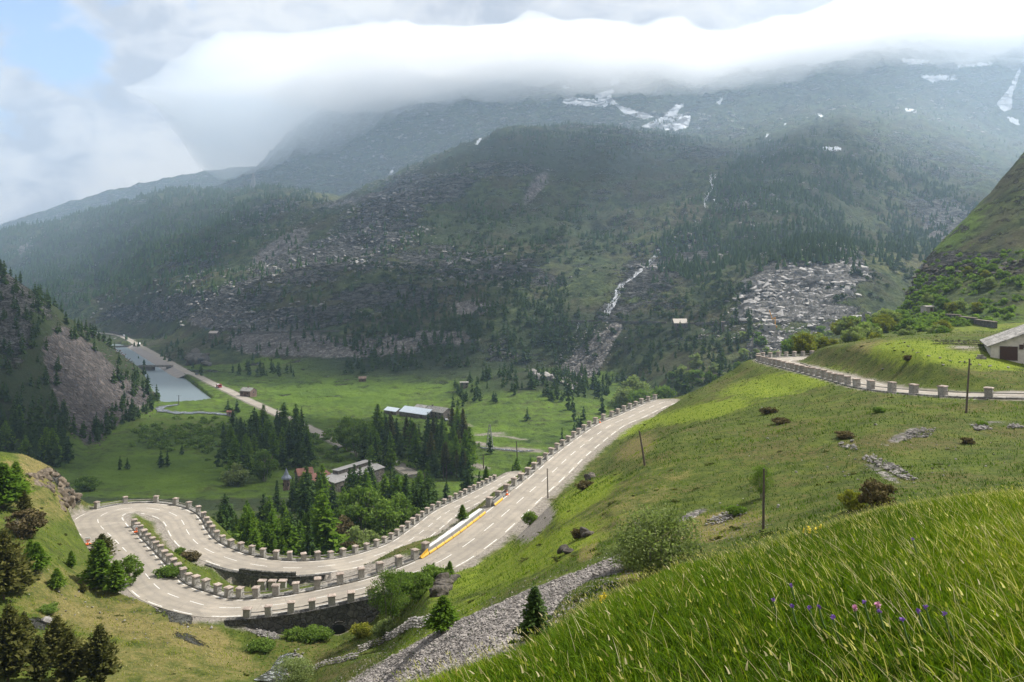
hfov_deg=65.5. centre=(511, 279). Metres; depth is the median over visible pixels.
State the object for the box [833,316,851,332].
bush
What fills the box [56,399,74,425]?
spruce tree
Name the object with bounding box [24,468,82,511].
crag rocks
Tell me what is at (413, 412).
barn
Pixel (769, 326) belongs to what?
concrete block
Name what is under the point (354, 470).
spruce tree
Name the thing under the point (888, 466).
rubble
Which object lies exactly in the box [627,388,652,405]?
broadleaf tree
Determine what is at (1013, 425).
rubble
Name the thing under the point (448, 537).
road barrier
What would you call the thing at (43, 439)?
larch tree
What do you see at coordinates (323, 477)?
larch tree
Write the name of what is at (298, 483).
larch tree
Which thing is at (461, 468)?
spruce tree
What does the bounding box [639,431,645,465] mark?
utility pole
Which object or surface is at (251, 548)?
stone post
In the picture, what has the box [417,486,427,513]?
spruce tree
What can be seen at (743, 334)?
broadleaf tree
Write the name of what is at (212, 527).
stone post
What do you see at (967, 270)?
bush
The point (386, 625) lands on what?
bush
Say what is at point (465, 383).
ruined house
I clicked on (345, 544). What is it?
broadleaf tree
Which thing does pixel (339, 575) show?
stone post
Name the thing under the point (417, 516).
stone post
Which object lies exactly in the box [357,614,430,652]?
dry stone wall
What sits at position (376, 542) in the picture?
stone post
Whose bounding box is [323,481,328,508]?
spruce tree
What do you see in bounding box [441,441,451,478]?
pine tree
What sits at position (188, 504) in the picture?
stone post
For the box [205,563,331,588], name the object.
retaining wall
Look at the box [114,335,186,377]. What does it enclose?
embankment
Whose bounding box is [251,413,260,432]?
spruce tree
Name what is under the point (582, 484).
bush
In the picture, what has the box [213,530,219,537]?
stone post
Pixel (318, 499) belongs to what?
larch tree
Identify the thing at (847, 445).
rubble
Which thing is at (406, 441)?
larch tree
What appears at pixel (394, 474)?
spruce tree
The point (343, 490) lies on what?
larch tree
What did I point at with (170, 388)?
lake
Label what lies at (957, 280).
bush
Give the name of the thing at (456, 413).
larch tree
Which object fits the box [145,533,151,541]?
stone post
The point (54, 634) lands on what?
pine tree
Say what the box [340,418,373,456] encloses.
broadleaf tree
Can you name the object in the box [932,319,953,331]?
bush
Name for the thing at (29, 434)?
spruce tree
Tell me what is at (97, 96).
sky
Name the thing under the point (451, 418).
pine tree
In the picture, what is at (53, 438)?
larch tree
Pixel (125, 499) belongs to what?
stone post
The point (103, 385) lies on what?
boulder field
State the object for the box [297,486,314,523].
spruce tree
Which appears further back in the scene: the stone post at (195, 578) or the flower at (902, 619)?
the stone post at (195, 578)
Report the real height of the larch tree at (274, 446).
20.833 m
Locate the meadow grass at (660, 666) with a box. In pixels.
[402,489,1023,681]
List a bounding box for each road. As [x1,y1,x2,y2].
[73,400,675,617]
[97,332,416,474]
[773,356,1023,396]
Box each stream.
[155,407,236,417]
[254,652,295,681]
[478,446,534,451]
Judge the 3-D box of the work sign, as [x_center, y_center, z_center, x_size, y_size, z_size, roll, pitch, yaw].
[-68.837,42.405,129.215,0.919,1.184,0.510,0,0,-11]
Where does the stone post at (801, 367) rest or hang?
on the kerb at (953, 396)
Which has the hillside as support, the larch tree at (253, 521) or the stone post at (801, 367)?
the larch tree at (253, 521)
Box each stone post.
[93,501,100,508]
[123,496,127,502]
[130,518,137,525]
[137,524,143,533]
[140,528,147,537]
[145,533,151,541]
[149,536,155,545]
[152,540,159,549]
[153,495,159,501]
[157,544,164,553]
[161,549,167,558]
[165,553,172,562]
[169,557,177,565]
[172,497,178,504]
[173,562,181,567]
[179,566,186,577]
[184,572,192,581]
[185,501,191,508]
[191,574,200,585]
[195,505,201,512]
[200,511,206,518]
[201,577,210,589]
[204,516,209,523]
[206,521,212,528]
[209,525,215,533]
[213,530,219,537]
[213,582,222,592]
[219,534,225,542]
[223,585,233,596]
[227,538,234,546]
[235,586,244,597]
[237,541,244,550]
[242,606,252,617]
[248,545,255,553]
[251,585,260,596]
[259,547,266,556]
[264,604,272,616]
[271,583,280,595]
[273,549,279,558]
[287,551,292,559]
[287,600,295,613]
[292,581,299,592]
[300,552,306,559]
[308,597,315,609]
[314,550,320,559]
[314,576,320,588]
[327,550,333,557]
[327,593,335,606]
[336,571,343,583]
[339,547,346,556]
[346,590,354,602]
[352,544,358,552]
[357,566,364,578]
[363,542,369,549]
[367,585,374,597]
[373,539,379,546]
[375,561,383,572]
[381,536,387,542]
[388,532,393,539]
[394,528,399,535]
[394,554,402,566]
[399,525,404,531]
[405,521,410,527]
[410,517,415,524]
[410,548,419,559]
[415,514,420,520]
[421,541,430,552]
[424,507,429,513]
[430,504,434,510]
[485,496,492,506]
[494,490,501,498]
[503,483,509,491]
[511,477,516,485]
[517,472,524,480]
[525,467,530,474]
[531,462,536,469]
[536,456,542,464]
[543,452,547,459]
[548,447,553,454]
[554,443,559,449]
[559,439,564,445]
[565,435,570,441]
[571,431,575,437]
[576,428,581,433]
[593,417,597,423]
[776,359,781,365]
[794,364,799,370]
[799,365,804,371]
[804,366,808,372]
[809,367,814,374]
[814,368,820,375]
[820,369,827,377]
[826,371,832,378]
[831,373,837,380]
[836,374,844,382]
[843,376,850,384]
[852,378,860,386]
[866,380,874,388]
[887,381,897,391]
[908,383,918,392]
[937,385,948,395]
[983,386,993,396]
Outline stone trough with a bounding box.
[976,355,986,358]
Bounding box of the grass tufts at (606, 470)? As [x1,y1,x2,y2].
[0,326,1023,674]
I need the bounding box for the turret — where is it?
[281,468,291,490]
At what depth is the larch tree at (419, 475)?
292.29 m
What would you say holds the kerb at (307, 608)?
on the road at (111, 521)
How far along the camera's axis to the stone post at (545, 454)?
148.34 m
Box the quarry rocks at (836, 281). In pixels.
[722,243,870,323]
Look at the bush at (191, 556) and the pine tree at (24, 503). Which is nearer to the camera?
the pine tree at (24, 503)
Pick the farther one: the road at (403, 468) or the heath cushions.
the road at (403, 468)
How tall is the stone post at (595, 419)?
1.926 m
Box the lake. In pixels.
[112,344,209,401]
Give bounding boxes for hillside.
[0,322,1023,681]
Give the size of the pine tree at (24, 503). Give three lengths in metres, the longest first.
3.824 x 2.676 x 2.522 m
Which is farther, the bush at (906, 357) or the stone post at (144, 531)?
the stone post at (144, 531)
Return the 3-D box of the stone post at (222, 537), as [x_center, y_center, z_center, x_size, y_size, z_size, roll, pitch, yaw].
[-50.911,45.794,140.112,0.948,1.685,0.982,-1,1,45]
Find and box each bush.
[3,507,48,539]
[36,602,59,614]
[73,475,101,491]
[151,563,189,578]
[174,547,185,554]
[181,549,201,560]
[246,637,276,652]
[270,655,316,681]
[281,625,304,641]
[298,624,335,643]
[348,621,372,638]
[370,616,395,638]
[391,569,414,594]
[400,571,434,600]
[417,562,450,579]
[521,510,537,524]
[570,528,581,538]
[574,480,593,489]
[599,503,712,578]
[604,536,648,571]
[725,505,746,515]
[759,406,777,413]
[771,417,789,424]
[780,337,793,355]
[791,332,818,355]
[815,336,833,348]
[826,338,838,345]
[830,322,841,334]
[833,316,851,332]
[834,430,855,438]
[837,489,866,510]
[840,325,868,342]
[847,319,856,327]
[853,318,863,326]
[856,477,896,505]
[858,313,870,319]
[858,322,883,338]
[859,320,880,328]
[859,332,880,340]
[871,309,889,317]
[871,406,886,412]
[872,313,897,329]
[875,317,891,332]
[877,310,903,324]
[897,325,916,335]
[901,317,917,328]
[902,355,911,360]
[921,292,934,303]
[925,324,940,333]
[931,325,951,333]
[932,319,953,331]
[934,297,950,308]
[946,302,963,313]
[953,277,962,284]
[953,299,968,311]
[959,437,975,443]
[962,266,974,274]
[971,302,984,311]
[975,421,987,425]
[979,270,990,277]
[981,276,997,287]
[983,263,997,271]
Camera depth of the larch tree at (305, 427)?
437.43 m
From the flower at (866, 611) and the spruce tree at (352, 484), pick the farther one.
the spruce tree at (352, 484)
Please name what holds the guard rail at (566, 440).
attached to the stone post
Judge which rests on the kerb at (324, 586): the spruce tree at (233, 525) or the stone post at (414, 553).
the stone post at (414, 553)
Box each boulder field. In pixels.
[47,327,162,452]
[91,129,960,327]
[329,94,999,176]
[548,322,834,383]
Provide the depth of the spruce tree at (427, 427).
464.54 m
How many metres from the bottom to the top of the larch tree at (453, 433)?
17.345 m
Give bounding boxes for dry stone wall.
[309,652,357,669]
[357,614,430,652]
[933,340,983,344]
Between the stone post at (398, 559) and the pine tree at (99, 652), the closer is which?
the pine tree at (99, 652)
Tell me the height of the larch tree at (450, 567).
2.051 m
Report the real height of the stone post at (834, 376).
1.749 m
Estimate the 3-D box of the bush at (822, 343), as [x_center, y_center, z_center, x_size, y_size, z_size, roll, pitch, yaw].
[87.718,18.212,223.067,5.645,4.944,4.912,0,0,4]
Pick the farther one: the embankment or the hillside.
the embankment
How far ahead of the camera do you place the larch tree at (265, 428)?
430.82 m
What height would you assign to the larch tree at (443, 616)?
2.593 m
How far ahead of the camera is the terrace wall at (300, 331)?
942.72 m
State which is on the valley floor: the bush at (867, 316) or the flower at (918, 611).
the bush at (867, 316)
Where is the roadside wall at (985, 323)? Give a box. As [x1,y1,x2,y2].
[945,314,997,327]
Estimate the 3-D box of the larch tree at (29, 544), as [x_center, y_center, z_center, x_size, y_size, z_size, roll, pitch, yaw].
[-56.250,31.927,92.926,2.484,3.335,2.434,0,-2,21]
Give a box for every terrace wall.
[223,330,339,335]
[536,320,666,323]
[690,320,758,325]
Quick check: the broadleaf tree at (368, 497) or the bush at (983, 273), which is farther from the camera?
the bush at (983, 273)
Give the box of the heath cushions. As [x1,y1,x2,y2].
[2,332,997,680]
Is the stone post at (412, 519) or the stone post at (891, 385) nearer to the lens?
the stone post at (891, 385)
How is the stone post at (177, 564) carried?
on the kerb at (324, 586)
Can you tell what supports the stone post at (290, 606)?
on the retaining wall at (341, 617)
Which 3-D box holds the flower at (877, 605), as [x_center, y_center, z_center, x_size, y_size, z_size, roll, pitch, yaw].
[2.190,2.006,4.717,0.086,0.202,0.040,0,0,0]
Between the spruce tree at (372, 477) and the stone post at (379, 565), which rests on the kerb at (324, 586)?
the stone post at (379, 565)
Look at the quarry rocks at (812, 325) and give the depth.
657.11 m
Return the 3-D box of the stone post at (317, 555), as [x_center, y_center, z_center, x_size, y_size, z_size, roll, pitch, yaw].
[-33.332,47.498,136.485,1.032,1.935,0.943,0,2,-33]
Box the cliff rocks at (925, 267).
[905,259,928,303]
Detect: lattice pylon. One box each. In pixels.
[250,173,255,187]
[485,424,493,450]
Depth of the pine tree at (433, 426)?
454.49 m
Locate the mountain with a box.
[0,19,1023,382]
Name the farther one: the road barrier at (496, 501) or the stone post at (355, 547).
the stone post at (355, 547)
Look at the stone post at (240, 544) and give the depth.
136.60 m
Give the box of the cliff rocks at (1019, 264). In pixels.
[918,259,1023,278]
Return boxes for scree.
[335,553,631,680]
[348,557,621,681]
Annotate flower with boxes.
[771,598,779,618]
[789,583,797,603]
[790,604,801,632]
[807,605,818,634]
[817,604,828,634]
[830,614,843,646]
[852,604,861,631]
[862,600,874,628]
[874,602,885,628]
[877,609,887,634]
[900,617,911,649]
[916,608,928,642]
[923,605,935,632]
[942,611,953,640]
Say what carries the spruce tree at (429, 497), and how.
on the hillside
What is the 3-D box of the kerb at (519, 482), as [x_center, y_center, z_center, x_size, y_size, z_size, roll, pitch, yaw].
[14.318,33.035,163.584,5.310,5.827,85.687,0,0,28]
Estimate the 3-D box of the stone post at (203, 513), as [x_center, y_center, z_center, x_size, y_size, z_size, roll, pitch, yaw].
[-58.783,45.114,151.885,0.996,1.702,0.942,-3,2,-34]
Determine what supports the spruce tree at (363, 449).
on the valley floor
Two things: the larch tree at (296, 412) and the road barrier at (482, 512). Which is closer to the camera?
the road barrier at (482, 512)
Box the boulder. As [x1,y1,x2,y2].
[41,616,52,624]
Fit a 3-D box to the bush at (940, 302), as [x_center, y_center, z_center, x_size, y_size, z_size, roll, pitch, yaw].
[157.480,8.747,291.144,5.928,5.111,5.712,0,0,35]
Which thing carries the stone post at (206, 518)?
on the kerb at (234, 547)
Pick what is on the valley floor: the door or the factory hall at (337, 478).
the factory hall at (337, 478)
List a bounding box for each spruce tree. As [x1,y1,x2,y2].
[0,430,8,451]
[16,435,23,452]
[25,425,34,452]
[31,434,41,461]
[50,423,61,444]
[55,433,63,456]
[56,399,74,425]
[213,493,235,520]
[216,509,228,531]
[221,505,233,532]
[228,507,234,529]
[228,519,236,532]
[240,447,246,469]
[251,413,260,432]
[254,493,266,525]
[264,503,271,526]
[272,480,281,511]
[274,412,283,433]
[285,422,295,457]
[285,477,297,510]
[285,511,296,529]
[287,425,300,455]
[290,435,303,465]
[292,466,315,514]
[294,475,298,495]
[295,530,302,553]
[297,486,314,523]
[298,470,316,504]
[301,433,315,461]
[301,512,318,555]
[311,480,316,500]
[317,521,334,554]
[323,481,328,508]
[328,482,338,520]
[344,471,351,490]
[347,464,357,482]
[347,469,360,503]
[352,427,371,461]
[356,466,362,483]
[366,460,377,480]
[368,437,385,475]
[369,467,378,486]
[381,425,396,467]
[382,422,394,452]
[387,470,395,495]
[389,473,392,486]
[392,418,403,448]
[400,473,412,511]
[405,423,421,462]
[410,484,419,516]
[414,434,440,469]
[416,486,428,512]
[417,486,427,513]
[419,478,436,506]
[421,462,436,504]
[422,412,432,441]
[426,446,438,472]
[429,449,442,477]
[430,475,441,502]
[437,426,444,456]
[456,446,467,481]
[457,461,475,492]
[462,470,471,490]
[508,583,554,644]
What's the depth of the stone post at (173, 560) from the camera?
115.84 m
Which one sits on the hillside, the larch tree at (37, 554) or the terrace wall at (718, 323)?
the larch tree at (37, 554)
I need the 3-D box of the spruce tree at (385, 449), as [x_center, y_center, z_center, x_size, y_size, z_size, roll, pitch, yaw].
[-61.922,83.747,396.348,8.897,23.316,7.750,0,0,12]
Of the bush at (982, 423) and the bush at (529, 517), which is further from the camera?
the bush at (529, 517)
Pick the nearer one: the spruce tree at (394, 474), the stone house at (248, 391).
the spruce tree at (394, 474)
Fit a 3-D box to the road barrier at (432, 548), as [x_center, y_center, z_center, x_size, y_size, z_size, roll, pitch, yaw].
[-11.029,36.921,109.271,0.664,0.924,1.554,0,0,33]
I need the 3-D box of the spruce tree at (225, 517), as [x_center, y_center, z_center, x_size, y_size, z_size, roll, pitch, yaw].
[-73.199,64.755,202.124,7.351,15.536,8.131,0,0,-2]
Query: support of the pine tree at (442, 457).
on the valley floor
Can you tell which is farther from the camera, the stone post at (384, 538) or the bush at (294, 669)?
the stone post at (384, 538)
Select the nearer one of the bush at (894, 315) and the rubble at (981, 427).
the rubble at (981, 427)
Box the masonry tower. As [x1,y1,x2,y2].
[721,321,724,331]
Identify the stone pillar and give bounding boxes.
[257,579,266,590]
[268,579,276,589]
[278,579,287,588]
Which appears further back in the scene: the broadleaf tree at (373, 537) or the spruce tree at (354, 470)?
the spruce tree at (354, 470)
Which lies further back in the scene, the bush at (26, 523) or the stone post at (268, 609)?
the bush at (26, 523)
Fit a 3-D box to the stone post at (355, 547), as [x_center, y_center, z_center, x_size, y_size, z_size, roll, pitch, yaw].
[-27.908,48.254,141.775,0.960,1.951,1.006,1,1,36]
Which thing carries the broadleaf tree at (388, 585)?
on the hillside
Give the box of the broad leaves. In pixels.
[410,497,1023,681]
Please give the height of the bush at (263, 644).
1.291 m
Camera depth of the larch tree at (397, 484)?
270.77 m
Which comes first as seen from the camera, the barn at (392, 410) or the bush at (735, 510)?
the bush at (735, 510)
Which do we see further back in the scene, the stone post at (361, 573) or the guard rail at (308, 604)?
the stone post at (361, 573)
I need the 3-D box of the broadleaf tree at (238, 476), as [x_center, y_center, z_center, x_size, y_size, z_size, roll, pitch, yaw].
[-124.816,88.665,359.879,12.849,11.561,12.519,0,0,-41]
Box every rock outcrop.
[184,348,211,365]
[429,572,460,596]
[532,369,574,389]
[557,544,573,553]
[580,527,593,537]
[584,472,595,479]
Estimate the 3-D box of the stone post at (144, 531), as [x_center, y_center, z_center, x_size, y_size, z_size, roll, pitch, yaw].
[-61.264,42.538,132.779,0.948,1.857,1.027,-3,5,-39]
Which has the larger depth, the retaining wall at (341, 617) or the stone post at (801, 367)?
the stone post at (801, 367)
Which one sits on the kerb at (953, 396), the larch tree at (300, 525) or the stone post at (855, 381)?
the stone post at (855, 381)
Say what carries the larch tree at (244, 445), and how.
on the valley floor
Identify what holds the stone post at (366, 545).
on the kerb at (234, 547)
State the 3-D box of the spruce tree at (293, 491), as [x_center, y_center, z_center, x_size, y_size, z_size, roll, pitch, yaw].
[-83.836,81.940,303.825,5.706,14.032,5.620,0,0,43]
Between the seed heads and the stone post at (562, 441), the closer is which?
the seed heads
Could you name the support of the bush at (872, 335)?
on the hillside
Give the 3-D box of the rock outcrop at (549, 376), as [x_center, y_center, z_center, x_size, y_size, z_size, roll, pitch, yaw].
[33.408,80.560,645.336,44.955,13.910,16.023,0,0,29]
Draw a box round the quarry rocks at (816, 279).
[730,246,871,330]
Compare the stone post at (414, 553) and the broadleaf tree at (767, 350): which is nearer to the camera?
the stone post at (414, 553)
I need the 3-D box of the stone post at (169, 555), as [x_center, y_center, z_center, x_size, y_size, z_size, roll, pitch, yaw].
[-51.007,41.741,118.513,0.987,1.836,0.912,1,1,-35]
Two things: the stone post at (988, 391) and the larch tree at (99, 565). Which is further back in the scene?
the larch tree at (99, 565)
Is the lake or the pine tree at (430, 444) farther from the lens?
the lake
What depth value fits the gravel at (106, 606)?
91.06 m
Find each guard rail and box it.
[100,477,493,556]
[149,538,422,592]
[251,592,367,612]
[493,397,653,498]
[760,354,1023,393]
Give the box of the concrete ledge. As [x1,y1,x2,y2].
[430,508,484,545]
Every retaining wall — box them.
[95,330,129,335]
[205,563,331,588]
[224,592,395,634]
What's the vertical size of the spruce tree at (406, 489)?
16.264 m
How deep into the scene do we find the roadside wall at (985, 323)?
248.53 m
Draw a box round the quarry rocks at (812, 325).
[733,322,831,350]
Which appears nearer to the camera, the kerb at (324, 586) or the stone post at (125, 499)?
the kerb at (324, 586)
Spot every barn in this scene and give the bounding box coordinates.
[384,406,400,414]
[399,406,432,418]
[414,404,427,407]
[980,324,1023,363]
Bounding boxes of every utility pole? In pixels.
[547,468,548,497]
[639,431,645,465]
[762,468,766,529]
[965,359,970,412]
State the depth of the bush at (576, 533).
61.38 m
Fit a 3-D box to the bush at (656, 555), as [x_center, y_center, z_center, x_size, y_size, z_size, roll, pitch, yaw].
[6.977,12.885,38.840,5.187,3.931,4.983,0,0,-34]
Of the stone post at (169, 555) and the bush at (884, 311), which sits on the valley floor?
the bush at (884, 311)
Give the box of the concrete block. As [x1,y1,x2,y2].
[764,324,775,330]
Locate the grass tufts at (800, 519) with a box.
[0,401,1023,681]
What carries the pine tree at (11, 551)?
on the hillside
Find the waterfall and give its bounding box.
[604,253,659,317]
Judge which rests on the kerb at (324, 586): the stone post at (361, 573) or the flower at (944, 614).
the stone post at (361, 573)
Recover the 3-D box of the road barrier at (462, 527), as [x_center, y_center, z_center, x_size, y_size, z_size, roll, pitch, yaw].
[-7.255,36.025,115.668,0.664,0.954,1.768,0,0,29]
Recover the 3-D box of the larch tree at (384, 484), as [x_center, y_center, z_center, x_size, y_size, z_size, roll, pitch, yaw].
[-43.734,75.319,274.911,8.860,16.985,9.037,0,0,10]
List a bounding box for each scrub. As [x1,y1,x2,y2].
[129,243,1023,538]
[332,207,914,362]
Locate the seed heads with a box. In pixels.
[374,482,1023,681]
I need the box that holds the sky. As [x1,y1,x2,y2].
[0,0,1023,224]
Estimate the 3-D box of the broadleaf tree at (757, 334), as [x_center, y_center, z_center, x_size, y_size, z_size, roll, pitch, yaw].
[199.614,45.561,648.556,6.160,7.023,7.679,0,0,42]
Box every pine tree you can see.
[0,528,36,599]
[0,602,37,681]
[9,557,40,592]
[15,491,33,510]
[19,611,37,656]
[21,635,52,681]
[42,615,74,658]
[42,630,89,681]
[76,623,123,681]
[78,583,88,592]
[88,533,120,554]
[385,412,395,436]
[401,416,408,445]
[425,431,435,457]
[430,416,435,437]
[439,443,446,479]
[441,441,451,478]
[447,407,454,426]
[458,414,466,437]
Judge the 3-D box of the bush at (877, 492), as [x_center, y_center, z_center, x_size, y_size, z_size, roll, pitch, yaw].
[19.498,11.439,42.689,1.921,1.558,2.272,0,0,-3]
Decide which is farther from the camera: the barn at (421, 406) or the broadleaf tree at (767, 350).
the broadleaf tree at (767, 350)
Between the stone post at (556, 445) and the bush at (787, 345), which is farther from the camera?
the bush at (787, 345)
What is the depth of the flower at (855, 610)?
4.72 m
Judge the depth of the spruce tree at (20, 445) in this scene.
398.66 m
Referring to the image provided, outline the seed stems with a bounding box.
[398,485,1023,681]
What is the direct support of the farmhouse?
on the valley floor
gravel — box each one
[8,566,195,643]
[551,515,773,620]
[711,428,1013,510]
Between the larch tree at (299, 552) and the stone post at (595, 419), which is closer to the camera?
the stone post at (595, 419)
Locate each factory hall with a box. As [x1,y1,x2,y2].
[294,467,313,479]
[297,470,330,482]
[326,460,384,492]
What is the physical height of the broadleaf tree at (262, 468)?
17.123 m
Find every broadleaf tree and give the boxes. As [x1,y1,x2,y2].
[120,553,143,584]
[219,462,249,486]
[250,449,279,481]
[330,514,354,544]
[334,416,356,445]
[335,486,383,532]
[336,541,361,552]
[339,525,378,545]
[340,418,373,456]
[360,532,385,547]
[365,565,411,619]
[367,497,404,535]
[389,492,420,528]
[610,386,632,406]
[616,374,650,394]
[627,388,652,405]
[653,385,676,398]
[667,371,675,377]
[675,366,686,376]
[687,352,702,367]
[688,369,704,383]
[689,361,696,369]
[703,371,716,380]
[708,362,718,371]
[732,361,740,369]
[738,348,749,358]
[739,331,751,339]
[749,465,774,497]
[750,348,760,356]
[753,332,761,337]
[753,335,768,346]
[762,346,771,354]
[772,349,783,356]
[815,326,825,335]
[825,330,834,336]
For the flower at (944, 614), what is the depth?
4.33 m
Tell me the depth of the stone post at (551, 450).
151.39 m
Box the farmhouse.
[426,404,450,418]
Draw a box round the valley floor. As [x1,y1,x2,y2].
[0,153,1023,510]
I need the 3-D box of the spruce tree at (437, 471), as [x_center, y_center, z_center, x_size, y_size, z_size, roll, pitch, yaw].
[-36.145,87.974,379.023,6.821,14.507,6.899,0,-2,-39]
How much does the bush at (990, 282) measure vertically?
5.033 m
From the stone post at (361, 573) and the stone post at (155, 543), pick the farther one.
the stone post at (155, 543)
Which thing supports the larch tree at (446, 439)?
on the valley floor
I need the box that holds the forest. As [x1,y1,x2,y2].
[0,95,1023,525]
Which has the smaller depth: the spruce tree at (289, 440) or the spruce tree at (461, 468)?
the spruce tree at (461, 468)
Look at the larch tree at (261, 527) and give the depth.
191.21 m
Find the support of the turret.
on the valley floor
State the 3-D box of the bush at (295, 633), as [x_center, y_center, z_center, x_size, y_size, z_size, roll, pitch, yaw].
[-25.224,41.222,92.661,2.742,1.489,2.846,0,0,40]
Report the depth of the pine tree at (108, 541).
121.31 m
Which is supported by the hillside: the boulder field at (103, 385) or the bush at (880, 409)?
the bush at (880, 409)
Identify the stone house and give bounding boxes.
[209,331,219,338]
[239,386,256,396]
[671,319,687,330]
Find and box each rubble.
[255,628,279,639]
[279,648,304,675]
[705,511,746,524]
[838,441,857,449]
[862,454,915,480]
[905,427,935,438]
[971,424,992,429]
[1007,423,1023,427]
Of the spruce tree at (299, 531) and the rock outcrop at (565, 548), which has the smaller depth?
the rock outcrop at (565, 548)
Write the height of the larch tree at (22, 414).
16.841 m
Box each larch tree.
[0,420,18,448]
[0,462,35,507]
[10,461,30,501]
[16,404,26,429]
[17,435,32,454]
[23,539,33,560]
[23,541,52,571]
[38,427,50,456]
[42,428,63,459]
[47,568,68,588]
[65,550,76,567]
[76,539,124,587]
[99,559,132,592]
[223,435,245,471]
[224,424,234,450]
[234,505,258,541]
[240,511,254,545]
[241,500,250,517]
[242,440,254,466]
[244,511,262,537]
[247,529,264,550]
[256,420,278,447]
[256,520,264,539]
[258,404,274,429]
[259,496,279,525]
[259,522,278,549]
[261,512,281,548]
[263,528,280,554]
[267,508,281,535]
[268,429,281,462]
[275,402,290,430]
[277,427,287,450]
[277,499,288,524]
[277,517,300,555]
[279,510,294,525]
[279,536,288,554]
[290,404,301,429]
[293,527,302,547]
[295,539,304,555]
[296,472,305,495]
[296,521,305,539]
[297,493,351,556]
[301,420,312,445]
[301,513,307,538]
[302,429,316,453]
[305,488,341,525]
[311,531,329,556]
[313,476,331,506]
[314,463,331,495]
[321,472,329,499]
[331,487,347,517]
[358,468,373,488]
[365,445,377,463]
[367,403,384,436]
[368,426,382,451]
[369,432,385,465]
[376,474,392,498]
[384,431,399,472]
[387,475,401,498]
[403,420,420,451]
[406,427,422,463]
[410,470,435,497]
[421,595,460,633]
[435,416,447,436]
[438,435,451,471]
[444,434,461,474]
[446,561,454,574]
[447,444,452,473]
[449,406,460,432]
[450,414,461,444]
[450,424,456,440]
[455,505,468,520]
[458,429,475,468]
[460,427,479,464]
[482,466,489,480]
[513,461,520,470]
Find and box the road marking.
[76,400,665,616]
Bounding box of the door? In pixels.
[1000,346,1017,360]
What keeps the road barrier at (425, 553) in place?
on the road at (111, 521)
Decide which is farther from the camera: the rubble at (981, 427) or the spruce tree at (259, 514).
the spruce tree at (259, 514)
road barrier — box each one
[420,548,428,558]
[428,544,436,553]
[435,538,444,548]
[443,533,452,543]
[451,528,459,537]
[458,523,466,532]
[465,518,472,527]
[471,513,479,522]
[478,508,485,517]
[492,495,502,505]
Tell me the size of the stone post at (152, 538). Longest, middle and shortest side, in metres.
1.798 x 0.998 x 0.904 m
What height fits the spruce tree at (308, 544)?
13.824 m
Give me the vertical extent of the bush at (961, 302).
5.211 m
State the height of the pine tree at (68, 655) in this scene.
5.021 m
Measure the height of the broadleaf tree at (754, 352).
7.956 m
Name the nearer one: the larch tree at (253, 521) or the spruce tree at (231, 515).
the larch tree at (253, 521)
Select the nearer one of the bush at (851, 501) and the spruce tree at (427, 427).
the bush at (851, 501)
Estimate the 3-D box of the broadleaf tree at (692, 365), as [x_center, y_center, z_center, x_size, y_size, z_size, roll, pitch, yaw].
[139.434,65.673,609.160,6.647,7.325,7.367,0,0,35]
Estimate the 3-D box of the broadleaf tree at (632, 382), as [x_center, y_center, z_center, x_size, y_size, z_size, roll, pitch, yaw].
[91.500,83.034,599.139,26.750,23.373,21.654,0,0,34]
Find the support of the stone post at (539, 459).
on the kerb at (519, 482)
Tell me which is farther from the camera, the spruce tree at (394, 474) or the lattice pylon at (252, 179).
the lattice pylon at (252, 179)
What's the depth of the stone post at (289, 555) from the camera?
134.55 m
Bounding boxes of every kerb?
[99,479,495,560]
[131,526,421,599]
[252,596,365,615]
[493,399,656,500]
[755,355,1023,399]
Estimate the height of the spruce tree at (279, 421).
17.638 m
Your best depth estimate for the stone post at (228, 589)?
102.26 m
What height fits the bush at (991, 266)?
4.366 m
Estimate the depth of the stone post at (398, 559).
105.95 m
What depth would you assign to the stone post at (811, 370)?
137.56 m
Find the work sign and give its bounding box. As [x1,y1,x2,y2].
[85,537,90,544]
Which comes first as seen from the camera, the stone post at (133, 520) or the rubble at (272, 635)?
the rubble at (272, 635)
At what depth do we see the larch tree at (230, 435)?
429.91 m
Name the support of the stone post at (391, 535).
on the kerb at (234, 547)
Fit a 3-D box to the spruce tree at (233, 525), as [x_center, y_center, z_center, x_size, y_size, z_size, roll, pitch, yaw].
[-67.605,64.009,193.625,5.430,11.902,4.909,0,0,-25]
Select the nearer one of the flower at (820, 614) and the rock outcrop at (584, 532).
the flower at (820, 614)
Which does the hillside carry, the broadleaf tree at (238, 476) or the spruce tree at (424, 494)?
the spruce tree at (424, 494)
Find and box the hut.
[921,306,934,312]
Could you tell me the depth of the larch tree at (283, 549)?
180.65 m
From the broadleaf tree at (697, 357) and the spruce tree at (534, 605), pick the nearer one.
the spruce tree at (534, 605)
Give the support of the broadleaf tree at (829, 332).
on the quarry rocks at (812, 325)
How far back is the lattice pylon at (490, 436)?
441.61 m
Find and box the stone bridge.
[137,365,172,369]
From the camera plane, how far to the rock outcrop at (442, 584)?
78.11 m
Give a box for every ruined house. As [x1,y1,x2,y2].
[358,376,365,381]
[459,381,468,388]
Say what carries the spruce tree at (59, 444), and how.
on the valley floor

